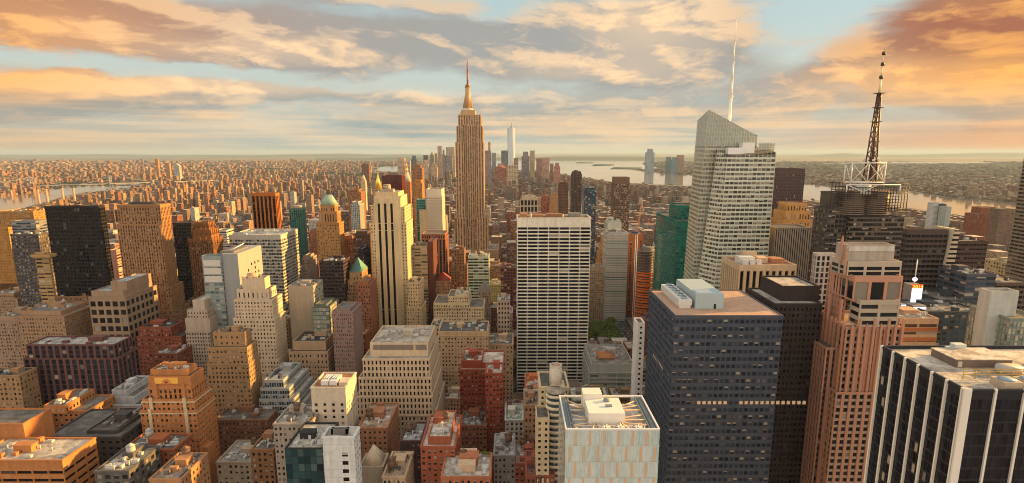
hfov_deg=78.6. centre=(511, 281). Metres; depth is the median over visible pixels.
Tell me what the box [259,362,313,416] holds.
office building
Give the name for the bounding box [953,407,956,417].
window
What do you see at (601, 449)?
window
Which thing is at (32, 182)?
suspension bridge
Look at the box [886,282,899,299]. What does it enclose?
window
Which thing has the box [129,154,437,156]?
hills
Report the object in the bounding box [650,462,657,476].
window
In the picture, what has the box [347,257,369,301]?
art deco tower
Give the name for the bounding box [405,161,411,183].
office tower
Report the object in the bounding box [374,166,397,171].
bay inlet
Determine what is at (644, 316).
building
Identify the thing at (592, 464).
window
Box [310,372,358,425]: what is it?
office building
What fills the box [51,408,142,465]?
office building
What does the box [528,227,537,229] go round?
window
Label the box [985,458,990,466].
window
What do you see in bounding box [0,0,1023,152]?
sky
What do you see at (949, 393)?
window
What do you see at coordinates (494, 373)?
brick tower
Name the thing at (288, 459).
window
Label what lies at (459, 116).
window
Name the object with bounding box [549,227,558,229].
window
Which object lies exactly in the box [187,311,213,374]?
window
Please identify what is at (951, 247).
office tower
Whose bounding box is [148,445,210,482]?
apartment building
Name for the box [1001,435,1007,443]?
window
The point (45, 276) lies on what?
apartment tower
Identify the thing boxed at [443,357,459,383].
window
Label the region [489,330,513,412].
apartment building
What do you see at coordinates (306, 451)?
window
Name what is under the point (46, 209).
window
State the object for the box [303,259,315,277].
window
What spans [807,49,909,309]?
office tower
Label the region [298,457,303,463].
window
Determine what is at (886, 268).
window
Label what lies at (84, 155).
hills
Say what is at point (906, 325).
window
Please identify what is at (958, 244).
window
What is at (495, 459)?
window
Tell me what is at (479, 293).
window
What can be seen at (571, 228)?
window
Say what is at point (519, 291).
window
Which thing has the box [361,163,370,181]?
apartment tower
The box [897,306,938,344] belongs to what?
office building
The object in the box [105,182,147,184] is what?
river reach
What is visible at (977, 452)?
window
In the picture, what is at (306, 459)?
window
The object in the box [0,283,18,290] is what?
office building
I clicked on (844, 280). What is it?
window
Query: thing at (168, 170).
office tower
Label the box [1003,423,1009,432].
window
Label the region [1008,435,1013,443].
window
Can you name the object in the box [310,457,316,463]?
window
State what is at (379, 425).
brick tower
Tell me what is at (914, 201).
bay
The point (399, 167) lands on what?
window
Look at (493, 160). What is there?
office tower
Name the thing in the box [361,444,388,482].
building
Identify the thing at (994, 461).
window
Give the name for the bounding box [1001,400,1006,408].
window
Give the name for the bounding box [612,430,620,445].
window
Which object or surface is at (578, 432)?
window
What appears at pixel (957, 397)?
window
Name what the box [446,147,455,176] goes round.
office tower
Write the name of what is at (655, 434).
window
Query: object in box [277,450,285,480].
window
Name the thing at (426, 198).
window
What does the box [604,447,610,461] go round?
window
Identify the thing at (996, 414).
window
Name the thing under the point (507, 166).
window
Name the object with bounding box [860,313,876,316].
window
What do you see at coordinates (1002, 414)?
window
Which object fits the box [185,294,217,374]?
hotel
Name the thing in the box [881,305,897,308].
window
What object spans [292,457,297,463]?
window
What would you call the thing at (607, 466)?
window
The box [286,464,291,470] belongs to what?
window
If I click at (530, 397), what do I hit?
apartment building
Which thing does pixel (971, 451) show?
window
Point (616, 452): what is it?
window
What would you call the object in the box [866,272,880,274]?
window
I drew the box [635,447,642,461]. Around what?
window
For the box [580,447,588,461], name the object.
window
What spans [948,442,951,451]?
window
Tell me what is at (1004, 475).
window
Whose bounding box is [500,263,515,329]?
building
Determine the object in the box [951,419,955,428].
window
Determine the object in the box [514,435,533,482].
apartment building
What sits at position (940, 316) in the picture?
window
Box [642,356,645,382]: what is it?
building
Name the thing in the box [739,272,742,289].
window
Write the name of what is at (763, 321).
window
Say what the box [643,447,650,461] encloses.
window
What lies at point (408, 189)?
clock tower
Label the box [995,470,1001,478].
window
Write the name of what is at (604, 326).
park tree
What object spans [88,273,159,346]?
office building
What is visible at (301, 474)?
window
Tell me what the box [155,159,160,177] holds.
office tower
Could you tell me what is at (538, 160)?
window
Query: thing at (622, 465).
window
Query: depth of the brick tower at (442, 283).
762.69 m
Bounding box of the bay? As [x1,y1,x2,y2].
[491,156,1015,214]
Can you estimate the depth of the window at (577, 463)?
234.19 m
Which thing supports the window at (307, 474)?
in the office building at (303, 448)
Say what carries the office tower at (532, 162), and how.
on the ground
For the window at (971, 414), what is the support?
in the office tower at (952, 412)
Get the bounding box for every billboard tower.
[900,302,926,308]
[902,259,923,301]
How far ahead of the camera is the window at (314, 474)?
307.88 m
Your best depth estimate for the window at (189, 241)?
700.79 m
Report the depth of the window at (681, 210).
787.53 m
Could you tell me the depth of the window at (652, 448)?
232.88 m
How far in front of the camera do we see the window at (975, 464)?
195.70 m
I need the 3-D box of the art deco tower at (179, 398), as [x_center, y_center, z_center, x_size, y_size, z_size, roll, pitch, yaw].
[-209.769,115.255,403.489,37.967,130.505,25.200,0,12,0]
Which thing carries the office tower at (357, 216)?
on the ground
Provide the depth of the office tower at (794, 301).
370.98 m
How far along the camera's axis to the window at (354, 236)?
767.04 m
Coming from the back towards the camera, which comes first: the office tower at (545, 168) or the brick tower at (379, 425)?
the office tower at (545, 168)
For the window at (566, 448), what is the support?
in the glass tower at (608, 437)
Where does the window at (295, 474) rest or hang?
in the office building at (303, 448)
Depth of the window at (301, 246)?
964.91 m
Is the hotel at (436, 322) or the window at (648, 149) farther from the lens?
the window at (648, 149)
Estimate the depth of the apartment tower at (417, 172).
1481.43 m
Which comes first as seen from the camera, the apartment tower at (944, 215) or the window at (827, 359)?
the window at (827, 359)
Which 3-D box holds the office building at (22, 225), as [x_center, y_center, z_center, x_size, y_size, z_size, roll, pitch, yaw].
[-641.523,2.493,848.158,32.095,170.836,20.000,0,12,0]
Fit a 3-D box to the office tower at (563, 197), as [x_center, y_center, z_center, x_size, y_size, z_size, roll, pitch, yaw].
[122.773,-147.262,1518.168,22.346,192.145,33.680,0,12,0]
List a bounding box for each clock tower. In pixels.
[361,175,367,214]
[373,173,381,195]
[405,162,411,217]
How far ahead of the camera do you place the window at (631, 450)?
232.91 m
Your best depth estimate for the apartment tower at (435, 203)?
929.27 m
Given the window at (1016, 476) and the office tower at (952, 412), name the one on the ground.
the office tower at (952, 412)
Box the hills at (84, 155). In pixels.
[0,154,151,155]
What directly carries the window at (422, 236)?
in the office tower at (442, 236)
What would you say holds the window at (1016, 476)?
in the office tower at (952, 412)
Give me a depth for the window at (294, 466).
306.97 m
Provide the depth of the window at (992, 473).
196.51 m
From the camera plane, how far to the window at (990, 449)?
194.93 m
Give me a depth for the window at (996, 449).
194.93 m
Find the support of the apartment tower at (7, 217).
on the ground
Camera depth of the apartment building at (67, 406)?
427.66 m
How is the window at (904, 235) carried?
in the office tower at (926, 248)
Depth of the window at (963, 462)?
195.70 m
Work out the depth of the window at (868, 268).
344.13 m
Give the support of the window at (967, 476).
in the office tower at (952, 412)
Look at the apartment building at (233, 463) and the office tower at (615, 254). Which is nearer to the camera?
the apartment building at (233, 463)
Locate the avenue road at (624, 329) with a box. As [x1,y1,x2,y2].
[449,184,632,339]
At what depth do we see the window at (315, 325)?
566.96 m
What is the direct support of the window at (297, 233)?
in the office tower at (280, 257)
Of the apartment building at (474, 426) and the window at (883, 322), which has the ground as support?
the apartment building at (474, 426)
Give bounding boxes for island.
[592,164,613,165]
[611,167,641,168]
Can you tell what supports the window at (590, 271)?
in the office tower at (596, 289)
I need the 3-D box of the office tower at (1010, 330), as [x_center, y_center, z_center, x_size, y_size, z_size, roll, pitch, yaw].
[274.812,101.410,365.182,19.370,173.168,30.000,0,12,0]
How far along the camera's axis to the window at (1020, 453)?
194.93 m
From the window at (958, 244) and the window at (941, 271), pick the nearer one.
the window at (941, 271)
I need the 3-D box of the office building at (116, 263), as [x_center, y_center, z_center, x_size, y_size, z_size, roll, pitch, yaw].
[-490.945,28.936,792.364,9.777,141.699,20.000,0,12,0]
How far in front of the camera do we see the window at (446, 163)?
5011.50 m
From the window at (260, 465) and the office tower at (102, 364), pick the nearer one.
the window at (260, 465)
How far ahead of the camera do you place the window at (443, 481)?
317.65 m
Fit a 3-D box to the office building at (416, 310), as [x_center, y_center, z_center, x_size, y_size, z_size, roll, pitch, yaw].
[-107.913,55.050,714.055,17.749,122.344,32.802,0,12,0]
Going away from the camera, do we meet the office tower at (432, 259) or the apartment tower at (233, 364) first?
the apartment tower at (233, 364)
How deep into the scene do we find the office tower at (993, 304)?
341.90 m
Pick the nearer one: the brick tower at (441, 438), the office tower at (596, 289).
the brick tower at (441, 438)
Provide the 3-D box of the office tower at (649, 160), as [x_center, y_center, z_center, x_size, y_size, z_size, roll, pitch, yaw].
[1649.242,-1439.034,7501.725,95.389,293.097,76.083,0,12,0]
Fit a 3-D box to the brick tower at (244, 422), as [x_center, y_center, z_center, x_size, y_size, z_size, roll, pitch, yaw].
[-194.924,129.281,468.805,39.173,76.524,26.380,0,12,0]
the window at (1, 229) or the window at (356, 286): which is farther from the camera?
the window at (1, 229)
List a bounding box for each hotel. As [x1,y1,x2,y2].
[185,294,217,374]
[431,318,442,335]
[438,319,489,385]
[535,362,568,482]
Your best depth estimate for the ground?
24138.82 m
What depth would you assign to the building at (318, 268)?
876.45 m
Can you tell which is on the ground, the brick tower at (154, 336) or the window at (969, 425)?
the brick tower at (154, 336)
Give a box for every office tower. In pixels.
[10,230,57,306]
[23,335,141,407]
[44,205,113,295]
[116,202,189,328]
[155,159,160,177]
[165,163,171,178]
[172,221,196,301]
[173,163,182,179]
[201,243,262,328]
[229,229,300,310]
[251,192,281,228]
[288,279,323,347]
[289,208,307,265]
[312,298,338,335]
[319,255,350,303]
[331,302,363,392]
[344,233,354,267]
[347,188,366,231]
[350,201,364,230]
[353,229,372,275]
[355,276,378,339]
[357,245,371,275]
[382,175,404,193]
[398,158,404,174]
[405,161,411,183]
[411,156,416,178]
[412,242,429,324]
[422,230,448,274]
[423,155,428,165]
[423,160,428,178]
[428,237,437,324]
[430,152,434,173]
[431,163,437,181]
[437,146,441,176]
[442,150,444,176]
[445,156,452,171]
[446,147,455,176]
[485,150,490,183]
[492,153,495,171]
[494,165,505,185]
[501,150,507,179]
[507,165,517,183]
[517,212,590,392]
[520,195,537,213]
[521,152,529,180]
[530,150,534,178]
[536,158,541,179]
[541,194,549,213]
[542,158,549,181]
[550,164,553,184]
[550,193,557,212]
[554,163,559,184]
[558,180,567,213]
[570,170,581,212]
[582,185,595,263]
[589,263,604,318]
[602,229,628,320]
[604,217,621,230]
[610,177,629,231]
[626,231,642,314]
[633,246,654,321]
[644,149,654,173]
[644,279,805,482]
[653,203,689,289]
[665,157,670,173]
[670,157,678,173]
[677,155,683,173]
[720,251,796,292]
[747,275,823,482]
[768,224,811,279]
[771,168,804,216]
[800,236,905,482]
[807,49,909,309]
[810,252,834,309]
[863,342,1023,482]
[899,229,948,298]
[900,299,969,344]
[922,289,977,305]
[932,226,959,267]
[935,264,996,299]
[955,234,987,268]
[964,305,1023,344]
[971,288,1018,344]
[995,273,1023,310]
[1005,160,1023,279]
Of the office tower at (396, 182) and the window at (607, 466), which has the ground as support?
the office tower at (396, 182)
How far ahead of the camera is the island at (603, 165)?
11784.02 m
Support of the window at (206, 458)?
in the apartment building at (185, 465)
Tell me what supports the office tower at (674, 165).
on the ground
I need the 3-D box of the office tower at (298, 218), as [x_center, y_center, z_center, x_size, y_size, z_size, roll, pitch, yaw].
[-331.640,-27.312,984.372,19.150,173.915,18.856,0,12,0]
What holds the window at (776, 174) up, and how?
in the office tower at (788, 184)
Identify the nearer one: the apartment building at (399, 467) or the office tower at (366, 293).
the apartment building at (399, 467)
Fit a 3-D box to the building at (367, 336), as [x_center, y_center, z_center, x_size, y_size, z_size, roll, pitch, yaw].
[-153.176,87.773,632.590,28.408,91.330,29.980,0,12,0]
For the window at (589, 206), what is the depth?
1197.04 m
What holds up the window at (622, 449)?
in the glass tower at (608, 437)
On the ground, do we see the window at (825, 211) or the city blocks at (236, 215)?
the city blocks at (236, 215)
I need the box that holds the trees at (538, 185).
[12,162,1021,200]
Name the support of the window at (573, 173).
in the office tower at (576, 191)
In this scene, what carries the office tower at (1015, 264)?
on the ground
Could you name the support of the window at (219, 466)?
in the apartment building at (233, 463)
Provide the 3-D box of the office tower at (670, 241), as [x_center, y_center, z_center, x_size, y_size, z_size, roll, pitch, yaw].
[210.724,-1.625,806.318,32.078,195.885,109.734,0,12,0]
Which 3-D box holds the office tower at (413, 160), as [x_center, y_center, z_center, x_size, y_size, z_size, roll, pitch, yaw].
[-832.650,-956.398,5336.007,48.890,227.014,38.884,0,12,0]
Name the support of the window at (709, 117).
in the glass tower at (731, 195)
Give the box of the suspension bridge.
[0,175,213,188]
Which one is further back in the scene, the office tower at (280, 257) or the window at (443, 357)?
the office tower at (280, 257)
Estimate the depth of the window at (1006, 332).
342.04 m
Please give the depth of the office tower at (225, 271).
590.53 m
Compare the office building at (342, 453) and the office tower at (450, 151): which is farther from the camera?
the office tower at (450, 151)
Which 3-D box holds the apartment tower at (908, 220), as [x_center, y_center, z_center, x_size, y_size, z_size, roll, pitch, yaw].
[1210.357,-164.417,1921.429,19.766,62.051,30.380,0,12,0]
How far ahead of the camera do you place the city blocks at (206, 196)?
3480.79 m
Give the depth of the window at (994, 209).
1407.36 m
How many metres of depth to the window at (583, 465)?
234.16 m
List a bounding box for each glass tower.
[507,121,514,164]
[557,388,659,482]
[683,16,775,289]
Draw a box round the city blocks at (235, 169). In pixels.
[0,159,1022,181]
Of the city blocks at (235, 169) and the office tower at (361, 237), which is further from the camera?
the city blocks at (235, 169)
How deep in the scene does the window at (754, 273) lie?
465.91 m
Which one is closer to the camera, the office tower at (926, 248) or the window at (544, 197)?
the office tower at (926, 248)
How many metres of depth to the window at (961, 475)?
196.51 m
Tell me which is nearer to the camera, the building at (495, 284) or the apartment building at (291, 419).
the apartment building at (291, 419)
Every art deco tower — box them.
[139,361,220,482]
[188,219,223,298]
[233,273,289,385]
[315,195,344,272]
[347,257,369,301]
[370,184,412,329]
[449,57,498,260]
[595,235,602,263]
[771,202,811,226]
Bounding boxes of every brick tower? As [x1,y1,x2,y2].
[136,319,186,374]
[153,344,193,365]
[217,404,278,455]
[358,402,399,461]
[399,422,426,482]
[420,410,461,482]
[435,272,450,296]
[459,348,504,418]
[478,280,490,332]
[485,360,503,482]
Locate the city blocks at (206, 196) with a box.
[0,170,1019,232]
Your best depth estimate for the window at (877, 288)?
341.79 m
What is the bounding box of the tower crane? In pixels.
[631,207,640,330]
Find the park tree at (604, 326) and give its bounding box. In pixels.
[600,323,609,330]
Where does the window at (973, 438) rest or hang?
in the office tower at (952, 412)
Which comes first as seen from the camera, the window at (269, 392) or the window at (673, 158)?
the window at (269, 392)
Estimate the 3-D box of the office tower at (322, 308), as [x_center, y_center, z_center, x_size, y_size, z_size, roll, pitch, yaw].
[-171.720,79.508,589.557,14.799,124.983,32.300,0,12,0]
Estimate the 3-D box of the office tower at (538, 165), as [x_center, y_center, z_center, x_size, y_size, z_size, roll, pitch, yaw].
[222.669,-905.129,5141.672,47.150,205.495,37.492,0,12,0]
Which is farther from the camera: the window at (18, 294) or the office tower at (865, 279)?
the window at (18, 294)
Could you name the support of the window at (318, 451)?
in the office building at (303, 448)
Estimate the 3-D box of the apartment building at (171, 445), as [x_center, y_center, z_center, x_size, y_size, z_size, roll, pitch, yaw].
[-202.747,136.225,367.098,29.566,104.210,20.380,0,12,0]
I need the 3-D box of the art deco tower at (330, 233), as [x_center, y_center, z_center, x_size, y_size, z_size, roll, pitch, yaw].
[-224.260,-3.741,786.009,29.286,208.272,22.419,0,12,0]
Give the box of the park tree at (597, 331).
[591,327,602,336]
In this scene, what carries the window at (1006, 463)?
in the office tower at (952, 412)
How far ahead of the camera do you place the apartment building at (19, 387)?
458.59 m
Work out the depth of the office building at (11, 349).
600.75 m
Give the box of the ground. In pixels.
[0,153,1023,398]
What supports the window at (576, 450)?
in the glass tower at (608, 437)
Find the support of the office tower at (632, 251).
on the ground
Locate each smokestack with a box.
[36,187,40,207]
[44,187,48,203]
[60,186,64,198]
[72,186,75,200]
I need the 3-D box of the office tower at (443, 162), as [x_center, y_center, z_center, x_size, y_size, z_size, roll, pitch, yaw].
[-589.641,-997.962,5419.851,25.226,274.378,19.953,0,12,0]
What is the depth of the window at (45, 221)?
823.52 m
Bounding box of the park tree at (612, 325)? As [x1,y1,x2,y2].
[609,323,617,329]
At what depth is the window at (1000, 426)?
193.35 m
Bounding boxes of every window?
[0,212,44,225]
[0,229,17,285]
[0,294,20,312]
[0,324,23,366]
[0,371,40,407]
[0,449,97,482]
[11,221,47,232]
[12,235,56,306]
[18,310,92,356]
[25,338,139,403]
[45,207,113,295]
[66,393,113,410]
[97,451,159,482]
[118,208,187,328]
[126,290,158,345]
[138,324,186,374]
[142,380,218,456]
[155,348,192,365]
[173,225,194,301]
[182,458,208,482]
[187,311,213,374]
[189,241,212,298]
[209,336,261,414]
[218,465,252,482]
[219,230,232,249]
[220,412,277,454]
[222,263,227,324]
[230,233,300,310]
[235,292,288,384]
[252,196,280,228]
[253,452,276,482]
[261,366,312,403]
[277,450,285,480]
[285,449,290,455]
[285,457,291,463]
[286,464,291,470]
[287,472,292,477]
[290,209,307,265]
[290,354,331,379]
[291,449,296,455]
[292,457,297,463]
[292,464,298,470]
[293,472,298,477]
[297,449,303,455]
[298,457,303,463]
[298,464,304,470]
[299,472,304,477]
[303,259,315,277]
[304,449,309,455]
[304,457,309,463]
[305,464,310,470]
[305,472,310,477]
[309,235,317,254]
[310,449,315,455]
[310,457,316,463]
[311,464,316,470]
[311,472,317,477]
[314,300,338,335]
[316,449,321,455]
[317,208,339,258]
[317,457,322,463]
[317,464,322,470]
[318,472,323,477]
[320,259,349,302]
[333,314,354,370]
[345,240,354,267]
[347,274,360,300]
[348,191,360,230]
[351,203,359,230]
[354,236,369,259]
[356,286,371,338]
[358,380,427,434]
[371,209,407,325]
[382,177,401,189]
[398,161,404,174]
[408,284,421,322]
[412,169,421,231]
[414,181,421,241]
[417,200,425,240]
[422,236,444,274]
[426,198,441,228]
[426,248,429,324]
[434,298,482,319]
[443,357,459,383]
[443,481,488,482]
[445,156,451,171]
[445,400,457,413]
[455,116,495,259]
[479,293,489,321]
[485,151,490,183]
[495,170,505,185]
[495,459,513,482]
[501,151,507,179]
[507,166,517,183]
[516,467,522,480]
[517,250,589,391]
[521,200,536,213]
[522,152,527,180]
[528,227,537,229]
[530,151,534,178]
[536,159,541,177]
[542,162,548,181]
[542,197,548,212]
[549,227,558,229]
[559,183,567,213]
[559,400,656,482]
[565,430,572,445]
[565,447,572,461]
[565,462,572,476]
[570,227,579,229]
[572,173,581,212]
[572,462,579,476]
[573,430,580,445]
[573,447,580,461]
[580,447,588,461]
[580,462,587,476]
[581,430,588,445]
[582,188,595,263]
[588,447,595,461]
[588,462,595,476]
[589,271,603,317]
[589,430,596,445]
[596,447,603,461]
[596,462,603,476]
[597,430,604,445]
[603,233,627,319]
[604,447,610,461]
[604,462,611,476]
[605,430,612,445]
[611,184,629,231]
[611,462,618,476]
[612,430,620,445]
[613,447,619,461]
[619,447,625,461]
[619,462,626,476]
[620,430,627,445]
[627,447,635,461]
[627,462,634,476]
[628,241,641,313]
[628,430,635,445]
[634,462,642,476]
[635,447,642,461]
[636,430,643,445]
[642,462,649,476]
[643,430,651,445]
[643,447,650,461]
[645,149,653,173]
[646,301,781,480]
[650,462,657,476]
[651,430,659,445]
[651,447,658,461]
[653,206,688,289]
[670,158,677,172]
[678,155,683,171]
[683,146,755,278]
[695,110,756,145]
[698,150,775,286]
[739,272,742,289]
[745,272,749,292]
[752,272,755,287]
[755,296,820,482]
[758,272,761,287]
[771,205,810,226]
[772,174,804,214]
[774,229,810,278]
[802,351,834,480]
[808,208,903,309]
[821,280,870,481]
[839,277,845,294]
[847,280,853,298]
[848,272,862,274]
[849,267,863,269]
[850,317,857,323]
[854,282,867,299]
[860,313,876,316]
[861,305,877,308]
[862,321,872,324]
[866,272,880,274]
[866,355,1023,482]
[867,267,881,269]
[870,282,883,299]
[879,321,895,324]
[880,313,896,316]
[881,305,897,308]
[884,272,898,274]
[885,267,899,269]
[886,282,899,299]
[899,234,947,296]
[900,324,916,326]
[904,331,915,333]
[918,331,935,333]
[919,324,936,326]
[925,203,937,228]
[933,315,966,344]
[936,269,994,299]
[937,207,950,227]
[938,387,942,396]
[941,425,945,435]
[943,414,946,423]
[944,439,947,449]
[945,402,948,412]
[945,428,949,438]
[946,453,949,462]
[947,391,950,401]
[947,416,951,426]
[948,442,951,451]
[949,405,953,414]
[950,430,953,440]
[951,393,954,403]
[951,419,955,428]
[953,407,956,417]
[955,244,986,267]
[955,395,958,405]
[959,470,964,478]
[961,458,966,466]
[962,447,968,455]
[963,214,982,233]
[964,435,969,443]
[965,308,1023,344]
[965,470,970,478]
[966,423,971,432]
[967,458,972,466]
[968,412,973,420]
[968,447,974,455]
[970,400,975,408]
[970,435,976,443]
[971,207,989,234]
[971,470,976,478]
[972,423,978,432]
[973,458,978,466]
[974,412,979,420]
[975,447,980,455]
[976,400,981,408]
[977,435,982,443]
[978,423,984,432]
[980,412,986,420]
[982,400,988,408]
[983,470,988,478]
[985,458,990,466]
[986,209,1013,250]
[987,447,992,455]
[989,435,994,443]
[989,470,995,478]
[991,423,996,432]
[991,458,997,466]
[993,412,998,420]
[993,447,998,455]
[995,286,1023,308]
[995,400,1000,408]
[995,435,1001,443]
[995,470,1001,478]
[997,423,1003,432]
[997,458,1003,466]
[999,412,1004,420]
[999,447,1005,455]
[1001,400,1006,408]
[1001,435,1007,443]
[1001,470,1007,478]
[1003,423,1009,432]
[1004,458,1009,466]
[1005,163,1023,279]
[1005,412,1011,420]
[1005,447,1011,455]
[1007,400,1013,408]
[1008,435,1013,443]
[1009,423,1015,432]
[1012,412,1017,420]
[1014,400,1019,408]
[1014,470,1019,478]
[1016,458,1021,466]
[1018,447,1023,455]
[1020,435,1023,443]
[1020,470,1023,478]
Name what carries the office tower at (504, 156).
on the ground
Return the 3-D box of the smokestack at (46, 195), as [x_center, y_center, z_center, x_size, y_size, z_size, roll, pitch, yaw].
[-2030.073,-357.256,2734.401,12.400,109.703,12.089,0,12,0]
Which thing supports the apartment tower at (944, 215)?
on the ground
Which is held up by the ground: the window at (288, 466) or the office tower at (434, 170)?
the office tower at (434, 170)
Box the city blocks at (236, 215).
[108,190,1010,385]
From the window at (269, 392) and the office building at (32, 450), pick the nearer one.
the office building at (32, 450)
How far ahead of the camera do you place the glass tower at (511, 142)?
5381.99 m
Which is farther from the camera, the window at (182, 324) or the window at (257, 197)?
the window at (257, 197)
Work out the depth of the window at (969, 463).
195.70 m
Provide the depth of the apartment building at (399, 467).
331.14 m
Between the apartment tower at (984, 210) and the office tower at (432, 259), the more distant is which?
the apartment tower at (984, 210)
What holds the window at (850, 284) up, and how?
in the office tower at (865, 279)
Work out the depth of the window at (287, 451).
305.41 m
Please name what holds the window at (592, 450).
in the glass tower at (608, 437)
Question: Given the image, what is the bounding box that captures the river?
[0,186,130,210]
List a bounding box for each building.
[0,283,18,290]
[0,287,21,313]
[0,304,29,367]
[0,361,42,407]
[0,408,99,482]
[11,219,47,233]
[16,299,93,356]
[43,389,115,429]
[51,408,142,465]
[57,294,88,304]
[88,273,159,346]
[93,443,161,482]
[110,248,122,279]
[112,375,148,408]
[121,428,193,465]
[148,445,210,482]
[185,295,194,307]
[215,437,257,482]
[250,429,277,482]
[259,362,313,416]
[272,402,318,482]
[284,422,338,482]
[285,311,291,348]
[288,330,334,381]
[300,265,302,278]
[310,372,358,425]
[317,258,319,278]
[321,426,362,482]
[357,325,445,437]
[361,444,388,482]
[363,328,370,355]
[381,450,414,482]
[406,276,426,324]
[433,286,484,320]
[440,448,492,482]
[445,385,459,414]
[449,244,467,288]
[461,407,486,451]
[468,249,489,297]
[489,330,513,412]
[490,258,505,279]
[490,278,500,301]
[492,321,512,332]
[493,432,515,482]
[497,293,509,332]
[497,305,512,332]
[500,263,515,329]
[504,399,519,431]
[505,400,523,440]
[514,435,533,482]
[520,382,524,432]
[523,384,537,449]
[524,372,537,387]
[524,450,554,482]
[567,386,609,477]
[568,477,599,477]
[580,384,603,385]
[582,345,631,391]
[608,387,630,403]
[610,340,622,344]
[623,340,632,358]
[627,317,644,477]
[632,311,647,356]
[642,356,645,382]
[642,383,644,397]
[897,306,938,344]
[984,257,1007,274]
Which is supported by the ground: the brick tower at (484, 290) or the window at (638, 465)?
the brick tower at (484, 290)
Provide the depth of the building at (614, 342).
710.15 m
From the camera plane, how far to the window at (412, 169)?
1481.76 m
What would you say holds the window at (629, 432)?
in the glass tower at (608, 437)
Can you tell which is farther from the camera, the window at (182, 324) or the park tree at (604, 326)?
the park tree at (604, 326)
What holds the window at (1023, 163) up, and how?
in the office tower at (1015, 264)
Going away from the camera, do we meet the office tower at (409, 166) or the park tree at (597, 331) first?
the park tree at (597, 331)
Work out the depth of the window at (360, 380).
426.50 m
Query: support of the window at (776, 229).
in the office tower at (790, 243)
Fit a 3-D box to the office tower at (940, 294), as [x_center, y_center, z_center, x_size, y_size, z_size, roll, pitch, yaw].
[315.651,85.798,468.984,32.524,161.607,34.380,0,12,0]
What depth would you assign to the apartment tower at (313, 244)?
908.39 m
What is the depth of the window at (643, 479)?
235.08 m
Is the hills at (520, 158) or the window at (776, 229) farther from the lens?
the hills at (520, 158)
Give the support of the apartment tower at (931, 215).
on the ground
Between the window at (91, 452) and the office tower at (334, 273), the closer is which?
the window at (91, 452)
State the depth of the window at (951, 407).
197.09 m
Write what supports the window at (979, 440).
in the office tower at (952, 412)
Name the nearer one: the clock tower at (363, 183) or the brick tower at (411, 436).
the brick tower at (411, 436)
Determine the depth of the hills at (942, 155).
30713.21 m
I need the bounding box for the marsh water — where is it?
[831,162,982,163]
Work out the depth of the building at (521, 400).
560.86 m
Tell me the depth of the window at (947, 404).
199.14 m
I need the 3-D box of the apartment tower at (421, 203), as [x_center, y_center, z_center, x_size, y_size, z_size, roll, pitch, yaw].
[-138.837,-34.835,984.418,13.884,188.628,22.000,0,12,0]
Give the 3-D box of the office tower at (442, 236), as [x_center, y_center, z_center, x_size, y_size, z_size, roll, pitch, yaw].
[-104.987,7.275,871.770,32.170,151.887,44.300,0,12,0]
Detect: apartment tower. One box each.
[0,207,45,226]
[0,227,17,290]
[30,252,56,303]
[206,325,261,415]
[219,228,233,249]
[302,253,317,278]
[308,228,318,257]
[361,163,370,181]
[412,165,424,233]
[414,180,424,241]
[416,198,425,241]
[419,209,426,241]
[425,188,445,229]
[903,217,913,227]
[924,202,941,228]
[937,206,951,227]
[962,212,983,235]
[971,206,996,236]
[985,208,1014,251]
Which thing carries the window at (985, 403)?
in the office tower at (952, 412)
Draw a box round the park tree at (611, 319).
[605,317,616,322]
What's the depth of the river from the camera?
3687.80 m
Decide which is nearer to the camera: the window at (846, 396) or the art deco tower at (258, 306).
the window at (846, 396)
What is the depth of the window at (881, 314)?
340.62 m
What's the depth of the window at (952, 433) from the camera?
197.09 m
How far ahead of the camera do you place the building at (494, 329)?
790.16 m
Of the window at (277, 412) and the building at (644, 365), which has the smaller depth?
the window at (277, 412)
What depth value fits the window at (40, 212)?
900.71 m
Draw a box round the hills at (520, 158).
[315,156,693,160]
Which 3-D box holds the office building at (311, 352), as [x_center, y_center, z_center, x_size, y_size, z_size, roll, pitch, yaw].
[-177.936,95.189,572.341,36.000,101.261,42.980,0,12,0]
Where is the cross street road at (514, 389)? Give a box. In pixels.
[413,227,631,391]
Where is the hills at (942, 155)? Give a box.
[790,153,1023,156]
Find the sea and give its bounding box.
[0,152,442,154]

